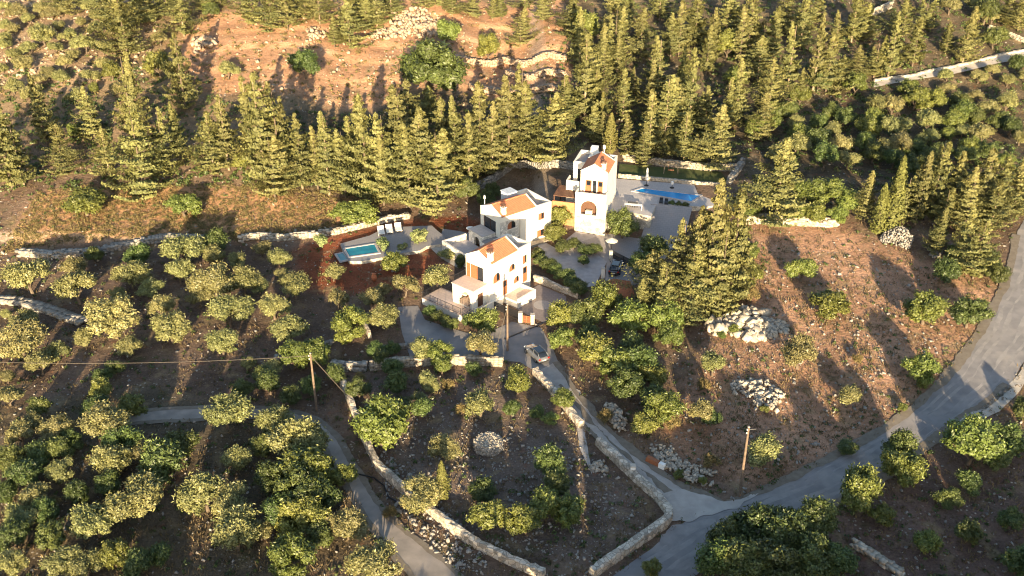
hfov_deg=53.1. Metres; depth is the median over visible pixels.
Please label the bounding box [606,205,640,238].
evergreen tree
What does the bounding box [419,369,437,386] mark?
olive tree
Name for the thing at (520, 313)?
gate pier
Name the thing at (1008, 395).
concrete verge
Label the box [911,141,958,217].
conifer tree
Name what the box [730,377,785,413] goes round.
rubble heap
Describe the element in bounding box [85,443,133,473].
olive tree
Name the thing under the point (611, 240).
parasol
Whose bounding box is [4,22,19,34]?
olive tree
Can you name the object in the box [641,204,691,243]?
yard ramp
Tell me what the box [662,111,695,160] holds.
conifer tree
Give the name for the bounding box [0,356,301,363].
cable
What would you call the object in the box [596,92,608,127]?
cypress tree
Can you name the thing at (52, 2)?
conifer tree
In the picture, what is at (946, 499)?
evergreen tree
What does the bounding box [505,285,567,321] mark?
house court
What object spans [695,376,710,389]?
dry shrub
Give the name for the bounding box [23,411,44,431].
olive tree
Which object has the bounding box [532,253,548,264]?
evergreen tree
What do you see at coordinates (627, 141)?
conifer tree
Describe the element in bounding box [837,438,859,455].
evergreen tree
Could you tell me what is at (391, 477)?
stone wall
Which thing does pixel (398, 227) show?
sun lounger
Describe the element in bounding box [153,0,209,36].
conifer tree
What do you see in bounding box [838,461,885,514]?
green tree
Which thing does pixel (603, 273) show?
gate pier
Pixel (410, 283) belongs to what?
olive tree
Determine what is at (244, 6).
conifer tree
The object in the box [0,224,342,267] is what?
bank stones
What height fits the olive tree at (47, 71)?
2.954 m
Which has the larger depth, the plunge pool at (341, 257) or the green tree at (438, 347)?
the plunge pool at (341, 257)
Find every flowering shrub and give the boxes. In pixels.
[313,233,327,248]
[375,236,389,251]
[397,242,407,249]
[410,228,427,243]
[437,249,454,259]
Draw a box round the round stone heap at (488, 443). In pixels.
[473,431,503,456]
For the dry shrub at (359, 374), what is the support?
on the ground at (182, 376)
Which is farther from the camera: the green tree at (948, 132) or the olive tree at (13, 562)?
the green tree at (948, 132)
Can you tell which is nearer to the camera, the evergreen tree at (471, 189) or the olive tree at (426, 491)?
the olive tree at (426, 491)
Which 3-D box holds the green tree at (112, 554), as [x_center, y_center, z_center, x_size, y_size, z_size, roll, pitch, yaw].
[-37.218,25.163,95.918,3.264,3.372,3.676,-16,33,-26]
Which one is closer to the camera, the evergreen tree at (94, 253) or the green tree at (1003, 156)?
the evergreen tree at (94, 253)
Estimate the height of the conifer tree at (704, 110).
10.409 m
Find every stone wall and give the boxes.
[0,294,88,325]
[15,232,202,259]
[237,211,410,242]
[273,339,333,359]
[330,359,367,371]
[339,376,545,575]
[363,323,371,338]
[369,353,503,371]
[385,342,411,349]
[476,159,573,189]
[532,367,583,427]
[533,274,579,298]
[588,436,672,575]
[618,173,724,185]
[622,154,737,171]
[726,157,745,184]
[746,213,839,227]
[849,537,904,575]
[872,1,893,15]
[873,49,1023,81]
[987,25,1023,43]
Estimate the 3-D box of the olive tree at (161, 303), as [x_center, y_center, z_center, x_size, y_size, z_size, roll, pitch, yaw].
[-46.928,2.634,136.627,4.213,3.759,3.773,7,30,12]
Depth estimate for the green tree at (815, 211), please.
153.80 m
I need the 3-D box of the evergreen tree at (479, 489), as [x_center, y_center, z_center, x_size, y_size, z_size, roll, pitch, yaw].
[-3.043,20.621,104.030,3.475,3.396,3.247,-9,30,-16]
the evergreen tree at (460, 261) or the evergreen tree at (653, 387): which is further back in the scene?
the evergreen tree at (460, 261)
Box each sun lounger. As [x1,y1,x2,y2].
[377,225,384,235]
[385,224,392,232]
[394,222,401,231]
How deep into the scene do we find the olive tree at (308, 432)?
108.36 m
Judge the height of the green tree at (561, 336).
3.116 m
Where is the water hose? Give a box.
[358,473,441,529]
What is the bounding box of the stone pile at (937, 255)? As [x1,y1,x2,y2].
[928,244,942,258]
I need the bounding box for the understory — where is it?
[0,0,1023,201]
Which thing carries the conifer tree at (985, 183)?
on the ground at (182, 376)
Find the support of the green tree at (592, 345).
on the ground at (182, 376)
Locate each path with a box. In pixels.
[441,229,468,239]
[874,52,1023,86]
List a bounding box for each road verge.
[694,382,1011,569]
[726,234,1019,500]
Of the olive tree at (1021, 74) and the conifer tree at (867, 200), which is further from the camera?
the olive tree at (1021, 74)
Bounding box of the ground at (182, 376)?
[0,0,1023,575]
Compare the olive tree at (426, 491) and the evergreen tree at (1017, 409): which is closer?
the olive tree at (426, 491)
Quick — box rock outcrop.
[703,303,771,342]
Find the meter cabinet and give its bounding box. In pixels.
[645,455,659,466]
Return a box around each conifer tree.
[0,104,36,188]
[1,121,35,186]
[27,73,62,143]
[38,123,92,175]
[41,0,66,5]
[50,0,84,16]
[69,85,107,140]
[76,0,163,56]
[84,127,124,176]
[86,0,160,29]
[101,109,178,201]
[112,51,151,134]
[125,0,168,23]
[140,106,185,176]
[152,0,175,14]
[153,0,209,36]
[159,32,202,108]
[167,101,191,160]
[183,110,234,174]
[190,0,220,9]
[205,93,256,170]
[210,0,233,6]
[227,0,267,25]
[230,71,307,184]
[232,75,268,157]
[243,135,306,198]
[247,0,293,32]
[256,81,301,173]
[264,0,309,29]
[269,131,327,187]
[279,0,320,18]
[288,113,317,189]
[300,0,341,24]
[307,125,326,189]
[313,111,348,195]
[322,93,377,198]
[325,14,347,47]
[325,128,362,196]
[333,0,374,48]
[335,0,362,20]
[339,115,363,181]
[349,0,386,30]
[354,0,394,28]
[358,122,440,207]
[361,112,401,202]
[362,135,392,205]
[374,84,430,171]
[375,107,455,198]
[378,0,406,15]
[381,79,435,134]
[400,128,467,216]
[409,0,438,7]
[412,85,437,119]
[422,98,464,166]
[431,0,458,5]
[441,0,469,15]
[444,110,494,183]
[446,95,475,173]
[459,0,484,16]
[463,80,523,172]
[471,74,536,167]
[476,100,507,173]
[485,0,502,20]
[487,0,507,19]
[503,8,539,46]
[503,63,546,155]
[506,0,535,8]
[511,80,550,159]
[517,92,588,166]
[531,0,555,21]
[545,0,583,35]
[547,75,584,120]
[560,32,623,118]
[566,7,592,65]
[579,69,612,112]
[579,105,617,142]
[593,23,618,78]
[593,111,612,143]
[598,0,647,35]
[598,6,631,62]
[603,35,631,83]
[607,0,639,19]
[609,249,674,297]
[612,68,642,120]
[618,113,639,155]
[624,7,668,61]
[626,66,643,103]
[626,128,652,166]
[629,278,655,319]
[635,89,681,157]
[636,74,695,145]
[637,35,669,97]
[638,58,666,112]
[646,0,678,19]
[650,263,694,330]
[658,12,683,56]
[659,205,715,297]
[659,217,694,285]
[660,243,737,326]
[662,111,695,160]
[663,77,699,132]
[666,47,702,125]
[668,1,705,56]
[674,104,739,169]
[676,46,689,99]
[683,134,713,162]
[684,0,709,46]
[686,178,749,308]
[687,85,716,137]
[692,193,766,302]
[695,226,750,312]
[696,7,723,53]
[697,25,723,74]
[714,77,746,128]
[715,137,810,227]
[717,0,756,37]
[719,0,770,45]
[726,181,749,209]
[729,35,779,80]
[732,5,757,61]
[732,57,753,116]
[733,251,753,289]
[734,92,776,140]
[750,58,795,109]
[754,7,783,61]
[773,0,806,33]
[778,21,801,92]
[785,0,821,48]
[794,68,812,102]
[806,12,830,90]
[807,0,826,23]
[813,31,864,94]
[828,10,846,45]
[832,54,846,87]
[842,0,872,42]
[844,2,883,42]
[846,45,874,73]
[852,170,879,221]
[859,40,891,77]
[875,0,923,35]
[882,11,904,75]
[897,175,923,221]
[898,17,928,66]
[902,151,934,224]
[909,0,942,29]
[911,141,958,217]
[921,208,950,254]
[925,187,957,226]
[928,150,971,215]
[939,21,956,53]
[944,206,996,275]
[948,166,982,230]
[951,6,987,62]
[951,218,1001,278]
[952,181,1016,236]
[958,147,1023,222]
[987,156,1022,218]
[998,0,1021,22]
[998,0,1023,29]
[1004,157,1023,215]
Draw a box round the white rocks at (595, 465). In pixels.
[588,459,608,472]
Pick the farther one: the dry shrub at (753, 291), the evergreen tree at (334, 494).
the dry shrub at (753, 291)
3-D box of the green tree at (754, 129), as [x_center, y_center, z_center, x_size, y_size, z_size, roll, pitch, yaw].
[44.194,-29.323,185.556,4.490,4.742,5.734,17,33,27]
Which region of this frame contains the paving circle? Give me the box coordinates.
[533,300,550,309]
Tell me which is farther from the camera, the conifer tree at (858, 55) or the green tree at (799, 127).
the conifer tree at (858, 55)
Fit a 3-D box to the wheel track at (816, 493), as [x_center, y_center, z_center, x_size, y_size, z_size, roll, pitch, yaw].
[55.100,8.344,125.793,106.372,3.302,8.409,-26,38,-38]
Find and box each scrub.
[0,0,570,102]
[0,181,382,255]
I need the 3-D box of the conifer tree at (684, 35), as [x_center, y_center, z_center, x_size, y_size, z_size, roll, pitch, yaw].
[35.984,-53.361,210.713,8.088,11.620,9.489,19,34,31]
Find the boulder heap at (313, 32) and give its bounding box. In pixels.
[305,26,326,40]
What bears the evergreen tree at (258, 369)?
on the ground at (182, 376)
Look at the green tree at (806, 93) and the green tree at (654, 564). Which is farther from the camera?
the green tree at (806, 93)
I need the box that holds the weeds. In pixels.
[0,0,1022,575]
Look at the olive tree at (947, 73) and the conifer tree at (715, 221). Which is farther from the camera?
the olive tree at (947, 73)
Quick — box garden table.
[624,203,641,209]
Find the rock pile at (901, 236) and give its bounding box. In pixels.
[879,225,913,249]
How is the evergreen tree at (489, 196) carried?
on the ground at (182, 376)
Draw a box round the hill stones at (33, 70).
[0,0,160,84]
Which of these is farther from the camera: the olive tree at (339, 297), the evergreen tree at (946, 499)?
the olive tree at (339, 297)
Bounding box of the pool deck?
[607,179,719,228]
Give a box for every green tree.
[60,186,107,215]
[65,122,82,137]
[87,82,98,91]
[87,376,112,396]
[96,537,129,570]
[101,60,120,81]
[115,392,148,416]
[141,49,173,76]
[162,193,201,217]
[201,2,219,11]
[230,152,248,171]
[266,531,317,575]
[272,443,335,486]
[274,493,331,536]
[275,339,308,368]
[304,337,330,365]
[326,462,358,486]
[327,199,379,225]
[330,304,370,344]
[348,392,412,449]
[380,251,409,272]
[425,339,453,364]
[433,354,451,373]
[435,18,461,44]
[465,499,510,531]
[466,305,499,333]
[476,30,502,58]
[504,363,530,394]
[504,501,543,535]
[523,483,560,519]
[539,411,559,425]
[543,221,566,243]
[546,300,572,329]
[547,325,575,348]
[550,387,574,407]
[551,205,573,224]
[551,490,586,529]
[568,9,599,35]
[575,331,617,364]
[587,279,624,310]
[597,345,632,375]
[606,297,649,331]
[630,412,660,435]
[639,364,669,385]
[640,556,662,575]
[642,389,686,426]
[645,298,686,331]
[651,319,684,346]
[673,468,684,479]
[698,476,707,484]
[714,28,740,57]
[717,331,726,338]
[721,65,747,85]
[728,324,742,332]
[739,261,764,286]
[744,114,767,136]
[744,201,761,216]
[744,242,760,258]
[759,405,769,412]
[768,111,783,127]
[770,99,780,111]
[783,203,806,219]
[784,258,818,281]
[787,84,812,105]
[787,122,813,137]
[791,178,818,203]
[805,200,825,222]
[807,175,848,206]
[807,287,852,319]
[825,203,848,223]
[834,187,859,211]
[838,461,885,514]
[841,71,868,95]
[854,114,882,135]
[863,106,886,125]
[866,501,897,527]
[877,447,929,487]
[896,77,918,95]
[897,402,908,411]
[900,349,942,385]
[902,84,926,109]
[902,289,951,324]
[911,528,944,553]
[916,87,950,110]
[916,379,927,389]
[939,125,955,140]
[939,412,1012,465]
[941,108,967,127]
[949,98,977,118]
[957,135,986,151]
[994,150,1017,169]
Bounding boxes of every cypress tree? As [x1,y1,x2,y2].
[436,461,450,500]
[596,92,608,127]
[603,112,617,153]
[867,182,890,233]
[877,35,888,75]
[882,155,908,231]
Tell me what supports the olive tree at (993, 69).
on the ground at (182, 376)
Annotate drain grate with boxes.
[504,321,546,338]
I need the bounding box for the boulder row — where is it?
[367,28,393,39]
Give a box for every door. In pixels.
[478,292,482,306]
[503,279,506,294]
[523,266,526,281]
[577,169,580,180]
[585,180,591,192]
[592,181,596,192]
[597,181,602,193]
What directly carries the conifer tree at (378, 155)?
on the ground at (182, 376)
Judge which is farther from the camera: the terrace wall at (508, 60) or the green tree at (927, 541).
the terrace wall at (508, 60)
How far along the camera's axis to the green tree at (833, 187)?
157.73 m
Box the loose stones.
[0,0,1023,575]
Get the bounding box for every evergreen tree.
[0,444,25,473]
[0,479,17,503]
[0,513,29,553]
[2,457,44,486]
[23,438,51,466]
[25,396,51,416]
[31,496,59,524]
[33,518,67,550]
[40,435,76,460]
[60,427,84,449]
[62,478,89,504]
[79,391,110,417]
[82,246,104,262]
[91,368,112,379]
[92,469,120,494]
[98,424,144,447]
[103,358,126,376]
[121,544,152,575]
[122,241,153,263]
[136,434,186,488]
[137,465,172,482]
[148,540,173,567]
[164,429,201,458]
[202,2,218,17]
[202,226,229,249]
[231,378,255,395]
[248,433,270,457]
[250,364,267,384]
[252,459,283,495]
[255,367,280,394]
[258,488,292,525]
[271,463,329,504]
[278,383,302,405]
[286,49,320,78]
[297,374,322,395]
[303,519,333,549]
[318,478,346,508]
[325,361,346,383]
[344,376,372,398]
[356,182,378,198]
[365,340,385,356]
[372,348,388,363]
[381,358,404,373]
[383,370,408,394]
[384,339,401,355]
[392,394,413,418]
[393,36,469,100]
[411,397,433,417]
[422,305,438,317]
[430,309,443,322]
[439,313,451,327]
[446,317,458,329]
[454,177,480,200]
[454,253,465,268]
[461,311,472,327]
[464,361,482,378]
[467,474,498,502]
[476,188,496,204]
[484,182,500,196]
[501,399,520,416]
[528,404,545,418]
[531,247,546,257]
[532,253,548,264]
[532,443,567,474]
[539,258,559,273]
[541,470,569,496]
[547,262,563,274]
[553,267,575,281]
[555,239,571,252]
[562,274,581,286]
[566,296,605,328]
[567,237,581,248]
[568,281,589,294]
[574,322,599,343]
[576,243,594,254]
[577,254,589,264]
[588,243,602,253]
[604,366,646,399]
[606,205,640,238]
[617,328,645,350]
[625,343,662,381]
[628,249,658,273]
[638,233,668,255]
[639,382,665,407]
[692,534,740,575]
[700,408,723,425]
[703,515,747,544]
[719,534,773,575]
[729,501,777,542]
[743,534,805,575]
[758,504,814,548]
[758,524,797,550]
[774,100,800,119]
[775,158,800,171]
[783,505,808,521]
[793,530,842,575]
[798,494,841,537]
[805,72,833,91]
[806,127,832,148]
[807,112,829,128]
[812,140,840,167]
[821,541,858,575]
[822,101,839,120]
[833,106,859,126]
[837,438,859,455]
[853,130,876,149]
[862,140,884,163]
[880,427,920,454]
[882,148,904,168]
[897,151,921,174]
[903,137,927,155]
[916,146,939,164]
[930,486,965,509]
[931,141,956,157]
[931,254,961,283]
[944,243,964,258]
[948,91,973,105]
[948,295,995,328]
[954,145,981,162]
[954,469,983,496]
[954,517,984,545]
[968,106,986,125]
[970,0,1003,24]
[972,248,1002,272]
[978,142,1001,158]
[980,26,1009,49]
[984,110,1009,130]
[984,263,1012,284]
[985,450,1012,470]
[988,420,1023,455]
[995,505,1023,530]
[999,543,1023,575]
[1001,116,1023,136]
[1008,53,1023,71]
[1010,395,1023,417]
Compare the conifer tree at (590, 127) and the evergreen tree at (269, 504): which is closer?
the evergreen tree at (269, 504)
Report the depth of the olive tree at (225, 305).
133.29 m
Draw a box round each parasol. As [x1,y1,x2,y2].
[606,238,617,248]
[644,168,648,185]
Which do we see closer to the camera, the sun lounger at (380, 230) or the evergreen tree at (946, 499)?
the evergreen tree at (946, 499)
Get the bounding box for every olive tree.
[0,1,11,16]
[0,17,10,29]
[0,32,11,41]
[0,38,12,48]
[0,63,9,73]
[0,256,53,294]
[0,309,11,317]
[0,317,48,359]
[0,369,16,383]
[0,384,26,406]
[0,547,29,575]
[1,502,41,525]
[2,77,24,94]
[3,47,23,57]
[4,1,28,19]
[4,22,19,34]
[4,418,33,446]
[6,308,39,325]
[9,55,33,71]
[17,41,37,54]
[17,481,51,504]
[18,83,43,98]
[20,12,34,25]
[23,348,53,374]
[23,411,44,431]
[26,22,56,45]
[32,0,47,12]
[32,73,47,86]
[35,412,76,441]
[37,66,57,80]
[38,543,82,575]
[40,4,60,19]
[41,340,70,361]
[42,454,73,483]
[46,41,63,53]
[50,70,70,83]
[50,270,97,304]
[52,2,69,17]
[52,20,64,32]
[55,54,73,68]
[56,33,70,44]
[57,255,87,272]
[63,27,76,39]
[64,86,80,102]
[65,49,79,61]
[65,547,103,575]
[66,502,118,539]
[68,33,95,53]
[73,327,94,346]
[75,16,86,27]
[75,398,132,438]
[78,0,101,9]
[80,70,100,83]
[81,291,142,339]
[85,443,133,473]
[87,9,103,20]
[87,20,102,35]
[93,41,113,55]
[95,57,108,67]
[98,468,163,522]
[107,286,125,298]
[108,260,153,289]
[109,81,122,97]
[113,333,143,356]
[126,440,145,462]
[134,276,165,299]
[141,12,157,27]
[145,293,176,314]
[148,308,193,343]
[150,30,167,45]
[158,233,208,259]
[164,258,195,282]
[171,469,227,516]
[182,287,214,306]
[185,260,237,295]
[199,389,254,429]
[201,243,226,262]
[203,328,238,354]
[204,293,258,327]
[208,502,261,550]
[209,479,248,516]
[217,60,241,79]
[219,443,253,470]
[226,263,263,295]
[227,250,246,268]
[240,356,256,370]
[249,518,273,540]
[250,278,267,293]
[251,241,271,256]
[254,401,294,435]
[256,292,291,319]
[262,358,283,375]
[263,414,332,459]
[266,247,291,266]
[266,312,310,342]
[273,268,288,278]
[277,271,310,298]
[322,262,346,281]
[325,506,370,541]
[328,288,350,308]
[340,536,403,575]
[357,288,384,309]
[366,301,399,329]
[371,282,393,297]
[392,274,420,296]
[396,471,442,514]
[409,334,433,359]
[410,391,427,402]
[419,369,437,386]
[422,264,451,288]
[422,380,440,393]
[427,433,461,460]
[463,387,494,419]
[465,328,498,354]
[686,398,713,423]
[700,349,726,376]
[747,431,782,468]
[767,144,782,155]
[779,132,811,153]
[781,331,818,369]
[786,114,804,128]
[824,120,841,136]
[828,133,854,150]
[837,383,863,407]
[839,149,864,168]
[864,93,886,108]
[877,136,901,150]
[880,115,915,133]
[884,95,906,115]
[890,130,913,150]
[916,108,943,128]
[916,127,940,144]
[937,0,962,14]
[938,68,953,81]
[938,82,956,96]
[953,124,970,138]
[962,0,977,11]
[968,89,984,101]
[969,69,990,83]
[969,122,997,140]
[977,99,1001,117]
[981,14,1001,24]
[985,63,999,75]
[996,90,1019,111]
[999,74,1016,86]
[1011,130,1023,145]
[1017,68,1023,78]
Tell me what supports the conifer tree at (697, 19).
on the ground at (182, 376)
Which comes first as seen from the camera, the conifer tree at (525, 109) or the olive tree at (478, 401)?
the olive tree at (478, 401)
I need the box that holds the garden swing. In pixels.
[663,160,677,173]
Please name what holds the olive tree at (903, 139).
on the ground at (182, 376)
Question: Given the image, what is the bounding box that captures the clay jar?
[371,273,376,281]
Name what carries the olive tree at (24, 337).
on the ground at (182, 376)
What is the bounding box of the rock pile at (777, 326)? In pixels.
[761,317,789,341]
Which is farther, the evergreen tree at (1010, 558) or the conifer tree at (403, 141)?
the conifer tree at (403, 141)
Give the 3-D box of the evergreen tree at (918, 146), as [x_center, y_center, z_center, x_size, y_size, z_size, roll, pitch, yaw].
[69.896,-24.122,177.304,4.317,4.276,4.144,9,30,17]
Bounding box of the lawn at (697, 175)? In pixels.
[618,164,726,181]
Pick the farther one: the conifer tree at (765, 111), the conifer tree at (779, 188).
the conifer tree at (765, 111)
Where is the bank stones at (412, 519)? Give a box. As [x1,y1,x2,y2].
[382,450,487,574]
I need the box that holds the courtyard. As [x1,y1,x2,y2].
[538,231,606,286]
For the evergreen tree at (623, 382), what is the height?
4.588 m
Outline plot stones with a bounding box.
[376,413,640,560]
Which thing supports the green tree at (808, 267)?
on the ground at (182, 376)
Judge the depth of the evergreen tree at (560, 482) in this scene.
104.31 m
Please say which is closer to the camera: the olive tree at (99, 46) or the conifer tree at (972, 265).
the conifer tree at (972, 265)
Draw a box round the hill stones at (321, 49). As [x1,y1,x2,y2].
[178,0,566,105]
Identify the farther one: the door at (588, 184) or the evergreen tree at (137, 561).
the door at (588, 184)
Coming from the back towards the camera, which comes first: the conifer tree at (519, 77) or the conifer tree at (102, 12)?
the conifer tree at (102, 12)
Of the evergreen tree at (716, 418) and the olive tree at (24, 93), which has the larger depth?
the olive tree at (24, 93)
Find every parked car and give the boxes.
[524,343,549,362]
[608,260,623,274]
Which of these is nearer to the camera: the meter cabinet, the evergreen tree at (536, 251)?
the meter cabinet
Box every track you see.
[541,363,680,500]
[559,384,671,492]
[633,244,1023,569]
[665,315,1023,569]
[679,342,1023,569]
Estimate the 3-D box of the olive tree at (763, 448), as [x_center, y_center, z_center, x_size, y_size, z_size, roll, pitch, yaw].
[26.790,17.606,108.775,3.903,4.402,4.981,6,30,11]
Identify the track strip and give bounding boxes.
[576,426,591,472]
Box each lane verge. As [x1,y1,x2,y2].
[131,416,414,575]
[147,404,463,575]
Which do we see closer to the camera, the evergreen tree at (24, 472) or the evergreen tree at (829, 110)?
the evergreen tree at (24, 472)
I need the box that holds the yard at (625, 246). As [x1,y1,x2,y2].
[582,234,672,284]
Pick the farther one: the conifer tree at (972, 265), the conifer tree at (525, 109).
the conifer tree at (525, 109)
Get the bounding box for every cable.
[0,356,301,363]
[312,357,345,394]
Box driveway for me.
[398,306,557,369]
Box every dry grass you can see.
[678,225,988,485]
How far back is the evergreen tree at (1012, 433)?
109.80 m
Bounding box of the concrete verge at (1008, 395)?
[980,365,1023,417]
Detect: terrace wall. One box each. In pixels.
[453,51,567,67]
[468,82,563,94]
[504,68,568,80]
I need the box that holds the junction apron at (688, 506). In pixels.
[668,488,756,521]
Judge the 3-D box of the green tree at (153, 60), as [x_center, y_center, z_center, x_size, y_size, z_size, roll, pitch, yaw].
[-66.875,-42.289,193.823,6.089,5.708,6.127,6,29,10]
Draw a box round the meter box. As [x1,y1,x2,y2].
[658,461,665,469]
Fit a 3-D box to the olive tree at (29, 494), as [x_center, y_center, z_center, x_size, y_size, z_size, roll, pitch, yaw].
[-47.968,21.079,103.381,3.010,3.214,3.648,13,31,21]
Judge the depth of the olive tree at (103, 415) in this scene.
110.61 m
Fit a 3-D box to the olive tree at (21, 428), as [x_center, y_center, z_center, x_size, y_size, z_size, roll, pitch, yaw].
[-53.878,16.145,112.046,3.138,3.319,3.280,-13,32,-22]
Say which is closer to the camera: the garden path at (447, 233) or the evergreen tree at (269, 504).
the evergreen tree at (269, 504)
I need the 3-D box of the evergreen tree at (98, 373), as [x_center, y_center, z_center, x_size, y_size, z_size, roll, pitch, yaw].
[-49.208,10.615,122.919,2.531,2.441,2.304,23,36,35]
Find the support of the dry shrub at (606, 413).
on the ground at (182, 376)
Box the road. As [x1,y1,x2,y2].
[614,220,1023,575]
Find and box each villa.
[422,234,535,320]
[442,187,550,266]
[566,145,617,235]
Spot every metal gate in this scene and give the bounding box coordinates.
[494,302,517,318]
[613,251,629,265]
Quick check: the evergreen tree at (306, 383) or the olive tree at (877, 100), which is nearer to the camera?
the evergreen tree at (306, 383)
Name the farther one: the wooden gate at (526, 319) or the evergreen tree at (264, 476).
the wooden gate at (526, 319)
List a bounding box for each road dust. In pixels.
[656,515,727,550]
[959,409,981,422]
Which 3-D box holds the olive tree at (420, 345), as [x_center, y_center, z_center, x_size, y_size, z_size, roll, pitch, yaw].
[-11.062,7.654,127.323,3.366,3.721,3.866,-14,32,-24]
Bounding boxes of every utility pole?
[308,353,317,411]
[506,304,508,350]
[738,426,755,496]
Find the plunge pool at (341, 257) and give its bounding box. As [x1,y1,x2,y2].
[334,252,347,262]
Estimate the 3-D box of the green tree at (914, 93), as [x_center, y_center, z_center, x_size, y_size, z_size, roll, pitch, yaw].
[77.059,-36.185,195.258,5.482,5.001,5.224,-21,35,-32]
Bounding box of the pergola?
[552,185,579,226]
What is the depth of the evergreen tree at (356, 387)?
119.58 m
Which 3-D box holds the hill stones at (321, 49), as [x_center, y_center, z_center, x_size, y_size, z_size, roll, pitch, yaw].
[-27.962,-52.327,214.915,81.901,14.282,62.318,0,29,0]
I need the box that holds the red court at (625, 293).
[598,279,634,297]
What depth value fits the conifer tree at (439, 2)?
223.04 m
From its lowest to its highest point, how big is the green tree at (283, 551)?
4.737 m
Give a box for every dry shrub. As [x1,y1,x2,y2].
[49,494,62,507]
[352,371,366,381]
[381,504,396,518]
[440,379,454,389]
[453,402,466,414]
[596,407,613,423]
[664,415,681,428]
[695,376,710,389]
[702,453,721,468]
[745,285,760,300]
[851,353,863,363]
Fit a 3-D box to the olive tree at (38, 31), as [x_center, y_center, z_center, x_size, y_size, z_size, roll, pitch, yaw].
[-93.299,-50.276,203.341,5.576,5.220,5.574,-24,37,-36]
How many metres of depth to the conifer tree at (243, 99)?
168.47 m
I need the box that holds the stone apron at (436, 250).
[431,246,456,266]
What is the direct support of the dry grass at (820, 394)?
on the ground at (182, 376)
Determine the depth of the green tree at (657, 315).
131.06 m
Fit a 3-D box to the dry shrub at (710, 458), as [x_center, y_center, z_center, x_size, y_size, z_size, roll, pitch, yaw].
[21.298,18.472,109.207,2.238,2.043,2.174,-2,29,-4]
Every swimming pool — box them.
[343,243,380,257]
[631,187,702,202]
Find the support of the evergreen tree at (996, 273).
on the ground at (182, 376)
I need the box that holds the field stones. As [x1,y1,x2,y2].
[675,249,953,463]
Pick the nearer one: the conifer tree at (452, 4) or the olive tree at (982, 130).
the olive tree at (982, 130)
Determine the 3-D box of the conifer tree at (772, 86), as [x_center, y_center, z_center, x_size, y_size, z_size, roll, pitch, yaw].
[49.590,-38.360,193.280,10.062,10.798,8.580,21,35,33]
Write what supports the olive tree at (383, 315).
on the ground at (182, 376)
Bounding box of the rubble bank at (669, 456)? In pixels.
[649,444,717,486]
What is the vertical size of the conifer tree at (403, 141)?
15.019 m
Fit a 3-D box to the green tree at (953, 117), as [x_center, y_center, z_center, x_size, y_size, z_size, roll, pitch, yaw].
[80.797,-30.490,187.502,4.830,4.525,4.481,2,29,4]
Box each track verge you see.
[553,361,722,500]
[582,423,664,512]
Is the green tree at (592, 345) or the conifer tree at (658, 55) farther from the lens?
the conifer tree at (658, 55)
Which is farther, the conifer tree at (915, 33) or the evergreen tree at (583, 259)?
the conifer tree at (915, 33)
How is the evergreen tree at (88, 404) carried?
on the ground at (182, 376)
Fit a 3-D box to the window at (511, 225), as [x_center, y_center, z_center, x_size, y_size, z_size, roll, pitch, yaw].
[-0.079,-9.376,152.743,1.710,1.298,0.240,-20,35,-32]
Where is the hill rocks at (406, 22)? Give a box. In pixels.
[386,5,437,39]
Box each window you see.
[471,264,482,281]
[484,215,495,234]
[493,273,500,284]
[507,221,516,230]
[509,264,515,272]
[514,276,519,284]
[523,254,527,264]
[537,229,543,237]
[538,212,544,220]
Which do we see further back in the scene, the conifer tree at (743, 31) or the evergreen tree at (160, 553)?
the conifer tree at (743, 31)
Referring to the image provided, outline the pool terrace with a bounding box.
[340,226,444,263]
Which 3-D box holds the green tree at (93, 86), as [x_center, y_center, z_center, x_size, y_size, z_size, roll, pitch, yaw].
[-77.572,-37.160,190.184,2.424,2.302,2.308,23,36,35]
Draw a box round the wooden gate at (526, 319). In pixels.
[522,315,530,323]
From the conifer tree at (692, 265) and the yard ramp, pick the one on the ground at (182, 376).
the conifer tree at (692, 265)
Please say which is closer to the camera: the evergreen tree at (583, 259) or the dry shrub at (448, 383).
the dry shrub at (448, 383)
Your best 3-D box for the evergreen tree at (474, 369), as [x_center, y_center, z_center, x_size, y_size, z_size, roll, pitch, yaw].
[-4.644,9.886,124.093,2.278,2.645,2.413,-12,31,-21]
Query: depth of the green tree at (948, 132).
183.33 m
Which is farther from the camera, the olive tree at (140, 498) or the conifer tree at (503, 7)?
the conifer tree at (503, 7)
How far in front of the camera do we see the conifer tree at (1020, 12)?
219.19 m
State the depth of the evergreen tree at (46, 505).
101.29 m
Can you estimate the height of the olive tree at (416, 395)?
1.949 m
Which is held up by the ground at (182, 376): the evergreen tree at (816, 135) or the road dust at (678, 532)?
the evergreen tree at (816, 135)
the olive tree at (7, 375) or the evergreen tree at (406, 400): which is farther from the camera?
the olive tree at (7, 375)
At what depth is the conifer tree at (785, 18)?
217.75 m
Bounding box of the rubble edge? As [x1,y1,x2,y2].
[603,402,627,431]
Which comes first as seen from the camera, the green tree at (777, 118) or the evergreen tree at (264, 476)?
the evergreen tree at (264, 476)
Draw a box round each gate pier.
[518,311,522,322]
[530,313,534,324]
[601,267,604,278]
[609,250,612,260]
[630,463,635,469]
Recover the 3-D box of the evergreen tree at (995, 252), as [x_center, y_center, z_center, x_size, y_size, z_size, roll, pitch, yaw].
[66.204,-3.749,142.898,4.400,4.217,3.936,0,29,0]
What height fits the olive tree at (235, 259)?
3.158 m
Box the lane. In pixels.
[129,408,454,575]
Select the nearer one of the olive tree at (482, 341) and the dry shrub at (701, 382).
the dry shrub at (701, 382)
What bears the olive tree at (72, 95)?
on the ground at (182, 376)
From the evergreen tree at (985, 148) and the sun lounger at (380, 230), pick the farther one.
the evergreen tree at (985, 148)

